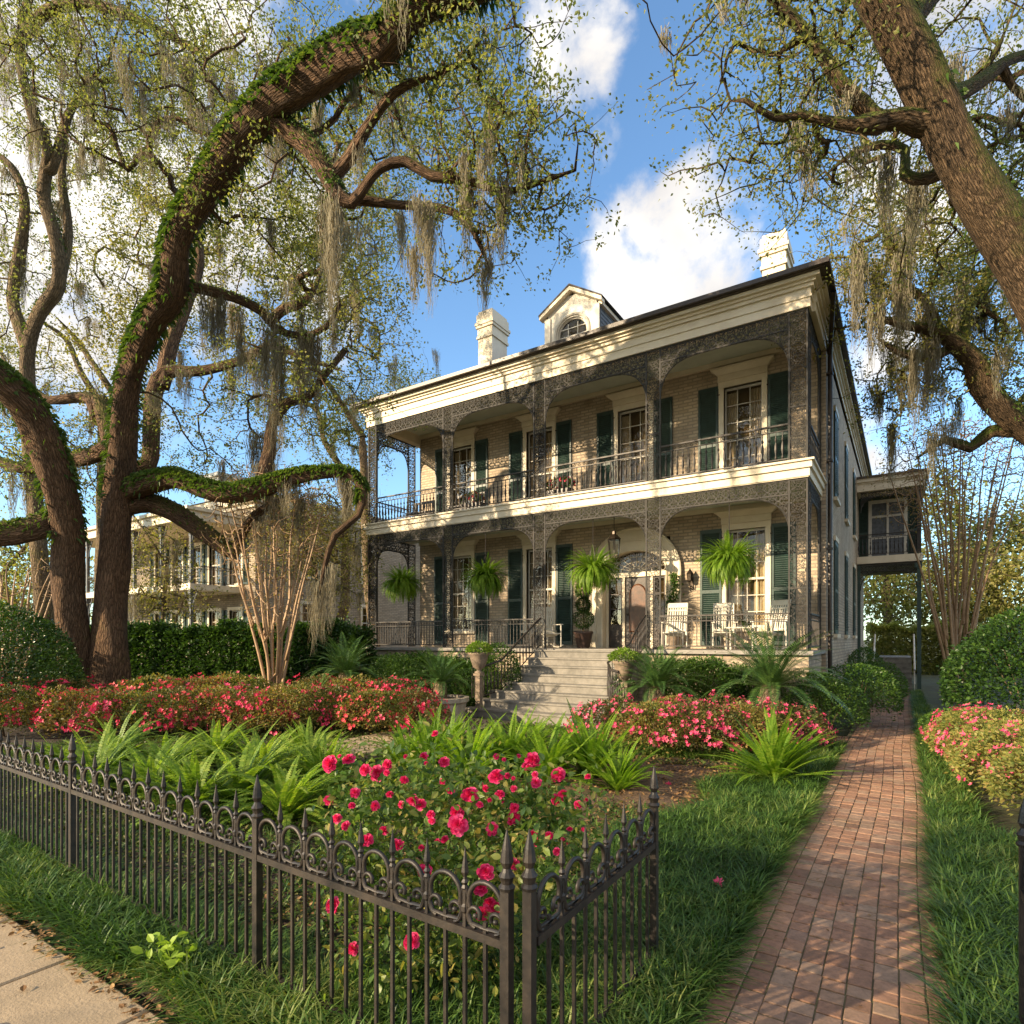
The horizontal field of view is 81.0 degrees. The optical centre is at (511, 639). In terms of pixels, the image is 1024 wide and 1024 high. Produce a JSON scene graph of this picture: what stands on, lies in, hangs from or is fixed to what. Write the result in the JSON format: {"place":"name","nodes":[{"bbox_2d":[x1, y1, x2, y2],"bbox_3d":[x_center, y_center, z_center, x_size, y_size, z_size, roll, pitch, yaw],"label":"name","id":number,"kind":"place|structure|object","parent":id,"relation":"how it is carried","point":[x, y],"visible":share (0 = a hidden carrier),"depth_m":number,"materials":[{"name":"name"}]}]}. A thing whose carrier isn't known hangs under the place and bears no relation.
{"place":"outdoors","nodes":[
{"label":"outdoors","id":0,"kind":"place"},
{"bbox_2d":[0,911,168,1023],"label":"sidewalk","id":1,"kind":"structure","parent":0,"point":[49,994],"depth_m":3.21,"materials":[{"name":"concrete"}]},
{"bbox_2d":[0,898,195,1023],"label":"leaf litter","id":2,"kind":"object","parent":1,"relation":"on","point":[112,986],"visible":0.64,"depth_m":3.36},
{"bbox_2d":[34,125,282,414],"label":"oak tree","id":3,"kind":"object","parent":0,"point":[87,319],"visible":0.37,"depth_m":23.28,"materials":[{"name":"green plant"}]},
{"bbox_2d":[85,471,419,674],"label":"neighbour house","id":4,"kind":"structure","parent":0,"point":[229,607],"depth_m":30.93,"materials":[{"name":"paint"}]},
{"bbox_2d":[2,711,824,1023],"bbox_3d":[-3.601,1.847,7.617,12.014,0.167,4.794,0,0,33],"label":"border grass","id":5,"kind":"structure","parent":0,"point":[269,834],"depth_m":5.53,"materials":[{"name":"plant"}]},
{"bbox_2d":[0,682,69,736],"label":"azalea bush","id":6,"kind":"object","parent":5,"relation":"on","point":[10,689],"visible":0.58,"depth_m":11.85,"materials":[{"name":"pink plant"}]},
{"bbox_2d":[0,684,97,736],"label":"azalea bush","id":7,"kind":"object","parent":5,"relation":"on","point":[37,702],"visible":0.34,"depth_m":12.01,"materials":[{"name":"pink plant"}]},
{"bbox_2d":[2,712,157,800],"bbox_3d":[-5.195,1.529,7.587,1.747,1.151,1.964,0,0,21],"label":"sword fern","id":8,"kind":"object","parent":5,"relation":"on","point":[111,753],"visible":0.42,"depth_m":7.74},
{"bbox_2d":[29,683,142,740],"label":"azalea bush","id":9,"kind":"object","parent":5,"relation":"on","point":[48,706],"visible":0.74,"depth_m":11.45,"materials":[{"name":"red plant"}]},
{"bbox_2d":[67,703,174,764],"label":"sword fern","id":10,"kind":"object","parent":5,"relation":"on","point":[130,732],"visible":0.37,"depth_m":9.59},
{"bbox_2d":[74,688,180,738],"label":"azalea bush","id":11,"kind":"object","parent":5,"relation":"on","point":[123,706],"visible":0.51,"depth_m":11.71,"materials":[{"name":"pink plant"}]},
{"bbox_2d":[90,672,194,726],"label":"azalea bush","id":12,"kind":"object","parent":5,"relation":"on","point":[138,681],"visible":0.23,"depth_m":13.30,"materials":[{"name":"pink plant"}]},
{"bbox_2d":[76,736,215,808],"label":"sword fern","id":13,"kind":"object","parent":5,"relation":"on","point":[127,768],"visible":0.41,"depth_m":7.35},
{"bbox_2d":[130,931,204,986],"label":"lime weed","id":14,"kind":"object","parent":5,"relation":"on","point":[170,962],"visible":0.73,"depth_m":3.36,"materials":[{"name":"green plant"}]},
{"bbox_2d":[116,684,223,736],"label":"azalea bush","id":15,"kind":"object","parent":5,"relation":"on","point":[157,694],"visible":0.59,"depth_m":11.53,"materials":[{"name":"red plant"}]},
{"bbox_2d":[124,745,265,839],"bbox_3d":[-3.491,1.604,6.570,1.614,1.020,1.718,0,0,-9],"label":"sword fern","id":16,"kind":"object","parent":5,"relation":"on","point":[192,770],"visible":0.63,"depth_m":6.58,"materials":[{"name":"plant"}]},
{"bbox_2d":[154,684,255,734],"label":"azalea bush","id":17,"kind":"object","parent":5,"relation":"on","point":[220,689],"visible":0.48,"depth_m":11.91,"materials":[{"name":"pink plant"}]},
{"bbox_2d":[152,716,267,768],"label":"sword fern","id":18,"kind":"object","parent":5,"relation":"on","point":[222,739],"visible":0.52,"depth_m":9.29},
{"bbox_2d":[180,670,281,723],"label":"azalea bush","id":19,"kind":"object","parent":5,"relation":"on","point":[241,677],"visible":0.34,"depth_m":13.65,"materials":[{"name":"pink plant"}]},
{"bbox_2d":[154,716,321,827],"bbox_3d":[-3.129,1.510,6.919,2.062,1.208,1.834,0,0,-17],"label":"sword fern","id":20,"kind":"object","parent":5,"relation":"on","point":[238,781],"visible":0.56,"depth_m":7.10,"materials":[{"name":"plant"}]},
{"bbox_2d":[199,686,293,736],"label":"azalea bush","id":21,"kind":"object","parent":5,"relation":"on","point":[226,707],"visible":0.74,"depth_m":11.71,"materials":[{"name":"red plant"}]},
{"bbox_2d":[0,730,515,1023],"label":"iron fence","id":22,"kind":"object","parent":5,"relation":"on","point":[501,938],"visible":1,"depth_m":3.28,"materials":[{"name":"metal"}]},
{"bbox_2d":[521,766,659,1023],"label":"iron gate","id":23,"kind":"structure","parent":22,"relation":"attached to","point":[535,932],"depth_m":2.79,"materials":[{"name":"metal"}]},
{"bbox_2d":[210,721,314,776],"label":"sword fern","id":24,"kind":"object","parent":5,"relation":"on","point":[261,753],"visible":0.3,"depth_m":8.25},
{"bbox_2d":[188,459,341,691],"bbox_3d":[-6.312,-1.335,15.634,3.750,6.550,2.897,0,0,4],"label":"crepe myrtle","id":25,"kind":"object","parent":5,"relation":"on","point":[278,673],"visible":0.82,"depth_m":15.48,"materials":[{"name":"beige plant"}]},
{"bbox_2d":[188,754,355,844],"bbox_3d":[-2.398,1.668,6.468,1.828,0.907,1.914,0,0,25],"label":"sword fern","id":26,"kind":"object","parent":5,"relation":"on","point":[291,794],"visible":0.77,"depth_m":6.28,"materials":[{"name":"plant"}]},
{"bbox_2d":[0,810,558,1023],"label":"border grass","id":27,"kind":"structure","parent":5,"relation":"on","point":[107,924],"depth_m":3.50,"materials":[{"name":"plant"}]},
{"bbox_2d":[234,681,340,737],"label":"azalea bush","id":28,"kind":"object","parent":5,"relation":"on","point":[294,697],"visible":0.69,"depth_m":11.92,"materials":[{"name":"pink plant"}]},
{"bbox_2d":[270,715,359,771],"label":"sword fern","id":29,"kind":"object","parent":5,"relation":"on","point":[304,737],"visible":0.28,"depth_m":9.05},
{"bbox_2d":[262,732,370,802],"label":"sword fern","id":30,"kind":"object","parent":5,"relation":"on","point":[315,758],"visible":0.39,"depth_m":7.54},
{"bbox_2d":[290,683,369,732],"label":"azalea bush","id":31,"kind":"object","parent":5,"relation":"on","point":[328,688],"visible":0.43,"depth_m":12.27,"materials":[{"name":"pink plant"}]},
{"bbox_2d":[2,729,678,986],"bbox_3d":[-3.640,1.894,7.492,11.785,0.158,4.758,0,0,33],"label":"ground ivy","id":32,"kind":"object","parent":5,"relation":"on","point":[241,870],"visible":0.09,"depth_m":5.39,"materials":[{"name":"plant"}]},
{"bbox_2d":[297,632,388,693],"bbox_3d":[-4.147,0.547,14.607,2.347,1.571,2.247,0,0,-33],"label":"sago palm","id":33,"kind":"object","parent":5,"relation":"on","point":[345,663],"visible":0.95,"depth_m":14.44,"materials":[{"name":"green plant"}]},
{"bbox_2d":[325,687,414,733],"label":"azalea bush","id":34,"kind":"object","parent":5,"relation":"on","point":[371,691],"visible":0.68,"depth_m":11.93,"materials":[{"name":"pink plant"}]},
{"bbox_2d":[367,652,429,700],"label":"boxwood shrub","id":35,"kind":"object","parent":5,"relation":"on","point":[398,659],"visible":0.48,"depth_m":15.15,"materials":[{"name":"green plant"}]},
{"bbox_2d":[359,685,452,733],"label":"azalea bush","id":36,"kind":"object","parent":5,"relation":"on","point":[423,707],"visible":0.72,"depth_m":12.00,"materials":[{"name":"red plant"}]},
{"bbox_2d":[360,702,491,770],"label":"sword fern","id":37,"kind":"object","parent":5,"relation":"on","point":[423,735],"visible":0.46,"depth_m":8.68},
{"bbox_2d":[112,707,754,805],"bbox_3d":[-2.256,1.897,12.885,14.202,0.192,6.029,0,0,33],"label":"ground ivy","id":38,"kind":"object","parent":5,"relation":"on","point":[357,730],"visible":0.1,"depth_m":11.77,"materials":[{"name":"plant"}]},
{"bbox_2d":[413,694,468,725],"bbox_3d":[-1.632,1.610,13.600,1.320,0.640,1.320,0,0,33],"label":"stone planter","id":39,"kind":"object","parent":5,"relation":"on","point":[459,701],"visible":0.3,"depth_m":13.20,"materials":[{"name":"stone"}]},
{"bbox_2d":[401,642,486,701],"bbox_3d":[-1.608,0.728,13.633,1.985,1.370,1.888,0,0,33],"label":"sago palm","id":40,"kind":"object","parent":39,"relation":"in","point":[439,675],"visible":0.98,"depth_m":13.46,"materials":[{"name":"green plant"}]},
{"bbox_2d":[288,721,618,1022],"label":"rose bush","id":41,"kind":"object","parent":5,"relation":"on","point":[410,802],"visible":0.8,"depth_m":3.30,"materials":[{"name":"green plant"}]},
{"bbox_2d":[402,713,531,782],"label":"sword fern","id":42,"kind":"object","parent":5,"relation":"on","point":[475,743],"visible":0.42,"depth_m":8.20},
{"bbox_2d":[465,640,492,707],"bbox_3d":[-0.788,0.960,14.694,0.716,1.939,0.718,0,0,33],"label":"garden urn","id":43,"kind":"object","parent":5,"relation":"on","point":[479,659],"visible":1,"depth_m":14.60,"materials":[{"name":"stone"}]},
{"bbox_2d":[457,704,568,782],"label":"sword fern","id":44,"kind":"object","parent":5,"relation":"on","point":[512,730],"visible":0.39,"depth_m":8.55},
{"bbox_2d":[291,784,827,1023],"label":"border grass","id":45,"kind":"structure","parent":5,"relation":"on","point":[705,919],"depth_m":3.75,"materials":[{"name":"plant"}]},
{"bbox_2d":[427,761,714,838],"bbox_3d":[1.168,1.897,7.721,2.700,0.109,4.200,0,0,33],"label":"mulch bed","id":46,"kind":"object","parent":5,"relation":"on","point":[662,788],"visible":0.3,"depth_m":7.52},
{"bbox_2d":[483,710,617,786],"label":"sword fern","id":47,"kind":"object","parent":46,"relation":"on","point":[554,754],"visible":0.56,"depth_m":7.87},
{"bbox_2d":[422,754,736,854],"bbox_3d":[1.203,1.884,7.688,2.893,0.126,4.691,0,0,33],"label":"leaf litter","id":48,"kind":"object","parent":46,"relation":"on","point":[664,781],"visible":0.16,"depth_m":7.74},
{"bbox_2d":[514,698,656,786],"bbox_3d":[0.928,1.355,8.394,2.064,1.110,2.385,0,0,24],"label":"sword fern","id":49,"kind":"object","parent":46,"relation":"on","point":[602,742],"visible":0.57,"depth_m":8.18,"materials":[{"name":"plant"}]},
{"bbox_2d":[565,734,673,792],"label":"sword fern","id":50,"kind":"object","parent":46,"relation":"on","point":[623,773],"visible":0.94,"depth_m":7.55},
{"bbox_2d":[563,692,656,749],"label":"azalea bush","id":51,"kind":"object","parent":5,"relation":"on","point":[584,714],"visible":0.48,"depth_m":10.70,"materials":[{"name":"pink plant"}]},
{"bbox_2d":[607,647,641,708],"bbox_3d":[2.409,1.031,12.931,0.742,1.798,0.731,0,0,33],"label":"garden urn","id":52,"kind":"object","parent":5,"relation":"on","point":[623,662],"visible":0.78,"depth_m":12.79,"materials":[{"name":"stone"}]},
{"bbox_2d":[605,698,701,757],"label":"azalea bush","id":53,"kind":"object","parent":5,"relation":"on","point":[652,706],"visible":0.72,"depth_m":9.95,"materials":[{"name":"pink plant"}]},
{"bbox_2d":[645,694,757,759],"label":"azalea bush","id":54,"kind":"object","parent":5,"relation":"on","point":[715,708],"visible":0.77,"depth_m":9.60,"materials":[{"name":"pink plant"}]},
{"bbox_2d":[627,732,854,830],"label":"border grass","id":55,"kind":"structure","parent":5,"relation":"on","point":[808,784],"depth_m":7.84,"materials":[{"name":"plant"}]},
{"bbox_2d":[691,698,800,752],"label":"azalea bush","id":56,"kind":"object","parent":5,"relation":"on","point":[752,710],"visible":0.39,"depth_m":9.83,"materials":[{"name":"pink plant"}]},
{"bbox_2d":[698,704,860,787],"bbox_3d":[3.587,1.419,8.136,2.101,1.155,2.107,0,0,33],"label":"sword fern","id":57,"kind":"object","parent":5,"relation":"on","point":[778,757],"visible":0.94,"depth_m":8.00,"materials":[{"name":"plant"}]},
{"bbox_2d":[748,697,838,747],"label":"azalea bush","id":58,"kind":"object","parent":5,"relation":"on","point":[803,721],"visible":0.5,"depth_m":10.29,"materials":[{"name":"pink plant"}]},
{"bbox_2d":[0,642,1023,1023],"bbox_3d":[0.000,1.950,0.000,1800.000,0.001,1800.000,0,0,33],"label":"ground","id":59,"kind":"structure","parent":0,"point":[932,696],"depth_m":7.48,"materials":[{"name":"soil"}]},
{"bbox_2d":[0,548,54,686],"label":"crepe myrtle","id":60,"kind":"object","parent":59,"relation":"on","point":[38,601],"visible":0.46,"depth_m":18.60,"materials":[{"name":"beige plant"}]},
{"bbox_2d":[0,599,90,726],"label":"boxwood shrub","id":61,"kind":"object","parent":59,"relation":"on","point":[40,624],"visible":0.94,"depth_m":13.60,"materials":[{"name":"green plant"}]},
{"bbox_2d":[0,504,93,624],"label":"woods","id":62,"kind":"object","parent":59,"relation":"on","point":[12,564],"visible":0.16,"depth_m":45.38,"materials":[{"name":"plant"}]},
{"bbox_2d":[0,274,170,509],"label":"oak tree","id":63,"kind":"object","parent":59,"relation":"on","point":[61,388],"visible":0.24,"depth_m":27.32,"materials":[{"name":"green plant"}]},
{"bbox_2d":[0,0,241,678],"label":"live oak","id":64,"kind":"object","parent":59,"relation":"on","point":[60,236],"visible":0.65,"depth_m":19.02,"materials":[{"name":"green plant"}]},
{"bbox_2d":[88,471,232,671],"label":"tree","id":65,"kind":"object","parent":59,"relation":"on","point":[166,576],"visible":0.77,"depth_m":20.81,"materials":[{"name":"green wood"}]},
{"bbox_2d":[0,615,378,699],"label":"clipped hedge","id":66,"kind":"object","parent":59,"relation":"on","point":[203,649],"visible":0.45,"depth_m":18.65,"materials":[{"name":"green plant"}]},
{"bbox_2d":[6,0,525,589],"label":"oak tree","id":67,"kind":"object","parent":59,"relation":"on","point":[120,170],"visible":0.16,"depth_m":26.66,"materials":[{"name":"green plant"}]},
{"bbox_2d":[0,0,625,713],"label":"live oak","id":68,"kind":"object","parent":59,"relation":"on","point":[278,94],"visible":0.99,"depth_m":13.96,"materials":[{"name":"green plant"}]},
{"bbox_2d":[186,138,440,646],"label":"oak tree","id":69,"kind":"object","parent":59,"relation":"on","point":[351,301],"visible":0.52,"depth_m":22.49,"materials":[{"name":"green plant"}]},
{"bbox_2d":[231,480,395,648],"label":"tree","id":70,"kind":"object","parent":59,"relation":"on","point":[357,551],"visible":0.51,"depth_m":20.42,"materials":[{"name":"plant"}]},
{"bbox_2d":[249,337,440,641],"label":"oak tree","id":71,"kind":"object","parent":59,"relation":"on","point":[331,447],"visible":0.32,"depth_m":29.38,"materials":[{"name":"green plant"}]},
{"bbox_2d":[328,646,498,706],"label":"clipped hedge","id":72,"kind":"object","parent":59,"relation":"on","point":[461,666],"visible":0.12,"depth_m":17.32,"materials":[{"name":"green plant"}]},
{"bbox_2d":[469,641,522,702],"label":"boxwood shrub","id":73,"kind":"object","parent":59,"relation":"on","point":[511,658],"visible":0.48,"depth_m":15.45,"materials":[{"name":"green plant"}]},
{"bbox_2d":[351,229,927,728],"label":"brick house","id":74,"kind":"structure","parent":59,"relation":"on","point":[657,435],"depth_m":17.00,"materials":[{"name":"brick"}]},
{"bbox_2d":[380,563,425,603],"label":"hanging fern","id":75,"kind":"object","parent":74,"relation":"hanging from","point":[401,585],"visible":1,"depth_m":19.52,"materials":[{"name":"green plant"}]},
{"bbox_2d":[440,427,478,510],"bbox_3d":[-1.795,-5.665,21.455,1.620,3.470,0.519,0,0,33],"label":"window","id":76,"kind":"structure","parent":74,"relation":"in","point":[464,463],"depth_m":21.52,"materials":[{"name":"white paint"}]},
{"bbox_2d":[444,539,478,633],"bbox_3d":[-1.795,-1.865,21.455,1.620,3.270,0.519,0,0,33],"label":"window","id":77,"kind":"structure","parent":74,"relation":"in","point":[464,606],"depth_m":21.64,"materials":[{"name":"white paint"}]},
{"bbox_2d":[458,524,511,599],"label":"hanging fern","id":78,"kind":"object","parent":74,"relation":"hanging from","point":[482,578],"visible":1,"depth_m":17.67,"materials":[{"name":"green plant"}]},
{"bbox_2d":[515,407,560,499],"bbox_3d":[0.924,-5.665,19.675,1.620,3.470,0.519,0,0,33],"label":"window","id":79,"kind":"structure","parent":74,"relation":"in","point":[551,418],"depth_m":19.80,"materials":[{"name":"white paint"}]},
{"bbox_2d":[515,530,560,632],"bbox_3d":[0.924,-1.865,19.675,1.620,3.270,0.519,0,0,33],"label":"window","id":80,"kind":"structure","parent":74,"relation":"in","point":[526,543],"depth_m":19.77,"materials":[{"name":"white paint"}]},
{"bbox_2d":[572,583,594,647],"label":"potted topiary","id":81,"kind":"object","parent":74,"relation":"on","point":[583,638],"visible":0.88,"depth_m":17.83,"materials":[{"name":"green plant"}]},
{"bbox_2d":[563,544,624,594],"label":"hanging fern","id":82,"kind":"object","parent":74,"relation":"hanging from","point":[591,571],"visible":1,"depth_m":15.74,"materials":[{"name":"green plant"}]},
{"bbox_2d":[605,382,658,485],"bbox_3d":[3.644,-5.665,17.896,1.620,3.470,0.519,0,0,33],"label":"window","id":83,"kind":"structure","parent":74,"relation":"in","point":[632,423],"depth_m":18.07,"materials":[{"name":"white paint"}]},
{"bbox_2d":[694,491,765,590],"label":"hanging fern","id":84,"kind":"object","parent":74,"relation":"hanging from","point":[726,563],"visible":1,"depth_m":13.80,"materials":[{"name":"green plant"}]},
{"bbox_2d":[710,354,774,470],"bbox_3d":[6.238,-5.665,16.198,1.620,3.470,0.519,0,0,33],"label":"window","id":85,"kind":"structure","parent":74,"relation":"in","point":[745,406],"depth_m":16.30,"materials":[{"name":"white paint"}]},
{"bbox_2d":[713,505,777,631],"bbox_3d":[6.313,-1.865,16.149,1.620,3.270,0.519,0,0,33],"label":"window","id":86,"kind":"structure","parent":74,"relation":"in","point":[754,598],"depth_m":16.13,"materials":[{"name":"white paint"}]},
{"bbox_2d":[868,497,907,555],"bbox_3d":[15.803,-4.675,25.235,1.390,2.490,0.058,0,0,33],"label":"window","id":87,"kind":"structure","parent":74,"relation":"in","point":[875,526],"depth_m":25.27,"materials":[{"name":"white paint"}]},
{"bbox_2d":[604,641,715,708],"bbox_3d":[2.988,0.739,12.247,2.408,1.490,2.302,0,0,33],"label":"sago palm","id":88,"kind":"object","parent":59,"relation":"on","point":[655,679],"visible":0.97,"depth_m":12.00,"materials":[{"name":"green plant"}]},
{"bbox_2d":[665,652,748,706],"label":"boxwood shrub","id":89,"kind":"object","parent":59,"relation":"on","point":[695,659],"visible":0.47,"depth_m":12.69,"materials":[{"name":"green plant"}]},
{"bbox_2d":[651,652,782,726],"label":"clipped hedge","id":90,"kind":"object","parent":59,"relation":"on","point":[738,673],"visible":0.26,"depth_m":13.02,"materials":[{"name":"green plant"}]},
{"bbox_2d":[694,617,862,723],"bbox_3d":[4.987,0.611,11.485,3.060,2.052,3.118,0,0,-5],"label":"sago palm","id":91,"kind":"object","parent":59,"relation":"on","point":[771,676],"visible":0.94,"depth_m":11.29,"materials":[{"name":"green plant"}]},
{"bbox_2d":[625,0,1023,350],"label":"live oak","id":92,"kind":"object","parent":59,"relation":"on","point":[938,121],"visible":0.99,"depth_m":7.76,"materials":[{"name":"green plant"}]},
{"bbox_2d":[781,675,871,733],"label":"boxwood shrub","id":93,"kind":"object","parent":59,"relation":"on","point":[865,712],"visible":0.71,"depth_m":11.75,"materials":[{"name":"green plant"}]},
{"bbox_2d":[815,660,904,726],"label":"boxwood shrub","id":94,"kind":"object","parent":59,"relation":"on","point":[894,684],"visible":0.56,"depth_m":13.21,"materials":[{"name":"green plant"}]},
{"bbox_2d":[771,128,1023,487],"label":"live oak","id":95,"kind":"object","parent":59,"relation":"on","point":[999,405],"visible":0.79,"depth_m":13.75,"materials":[{"name":"green plant"}]},
{"bbox_2d":[863,408,1023,702],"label":"crepe myrtle","id":96,"kind":"object","parent":59,"relation":"on","point":[954,608],"visible":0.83,"depth_m":18.29,"materials":[{"name":"beige plant"}]},
{"bbox_2d":[864,814,1023,1023],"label":"border grass","id":97,"kind":"structure","parent":59,"relation":"on","point":[973,905],"depth_m":3.85,"materials":[{"name":"plant"}]},
{"bbox_2d":[864,447,1023,664],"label":"woods","id":98,"kind":"object","parent":59,"relation":"on","point":[993,602],"visible":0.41,"depth_m":40.78,"materials":[{"name":"plant"}]},
{"bbox_2d":[865,619,1023,676],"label":"distant shrub row","id":99,"kind":"object","parent":59,"relation":"on","point":[902,645],"visible":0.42,"depth_m":34.05,"materials":[{"name":"green plant"}]},
{"bbox_2d":[900,689,1014,838],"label":"border grass","id":100,"kind":"structure","parent":59,"relation":"on","point":[947,796],"depth_m":7.28,"materials":[{"name":"plant"}]},
{"bbox_2d":[919,701,1023,767],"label":"azalea bush","id":101,"kind":"object","parent":59,"relation":"on","point":[930,733],"visible":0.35,"depth_m":9.15,"materials":[{"name":"pink plant"}]},
{"bbox_2d":[934,714,1023,786],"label":"azalea bush","id":102,"kind":"object","parent":59,"relation":"on","point":[953,740],"visible":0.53,"depth_m":8.13,"materials":[{"name":"pink plant"}]},
{"bbox_2d":[936,605,1023,715],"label":"boxwood shrub","id":103,"kind":"object","parent":59,"relation":"on","point":[956,661],"visible":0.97,"depth_m":11.38,"materials":[{"name":"green plant"}]},
{"bbox_2d":[944,723,1023,806],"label":"azalea bush","id":104,"kind":"object","parent":59,"relation":"on","point":[959,761],"visible":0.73,"depth_m":7.23,"materials":[{"name":"yellow plant"}]},
{"bbox_2d":[977,740,1023,815],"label":"azalea bush","id":105,"kind":"object","parent":59,"relation":"on","point":[996,767],"visible":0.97,"depth_m":6.38,"materials":[{"name":"plant"}]},
{"bbox_2d":[1015,798,1023,1023],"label":"fence post","id":106,"kind":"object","parent":59,"relation":"on","point":[1020,836],"depth_m":2.80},
{"bbox_2d":[0,0,1023,641],"label":"sky","id":107,"kind":"structure","parent":0,"point":[657,260],"materials":[{"name":"blue"}]},
{"bbox_2d":[634,692,969,1023],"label":"brick path","id":108,"kind":"structure","parent":0,"point":[775,1003],"depth_m":4.14,"materials":[{"name":"brick"}]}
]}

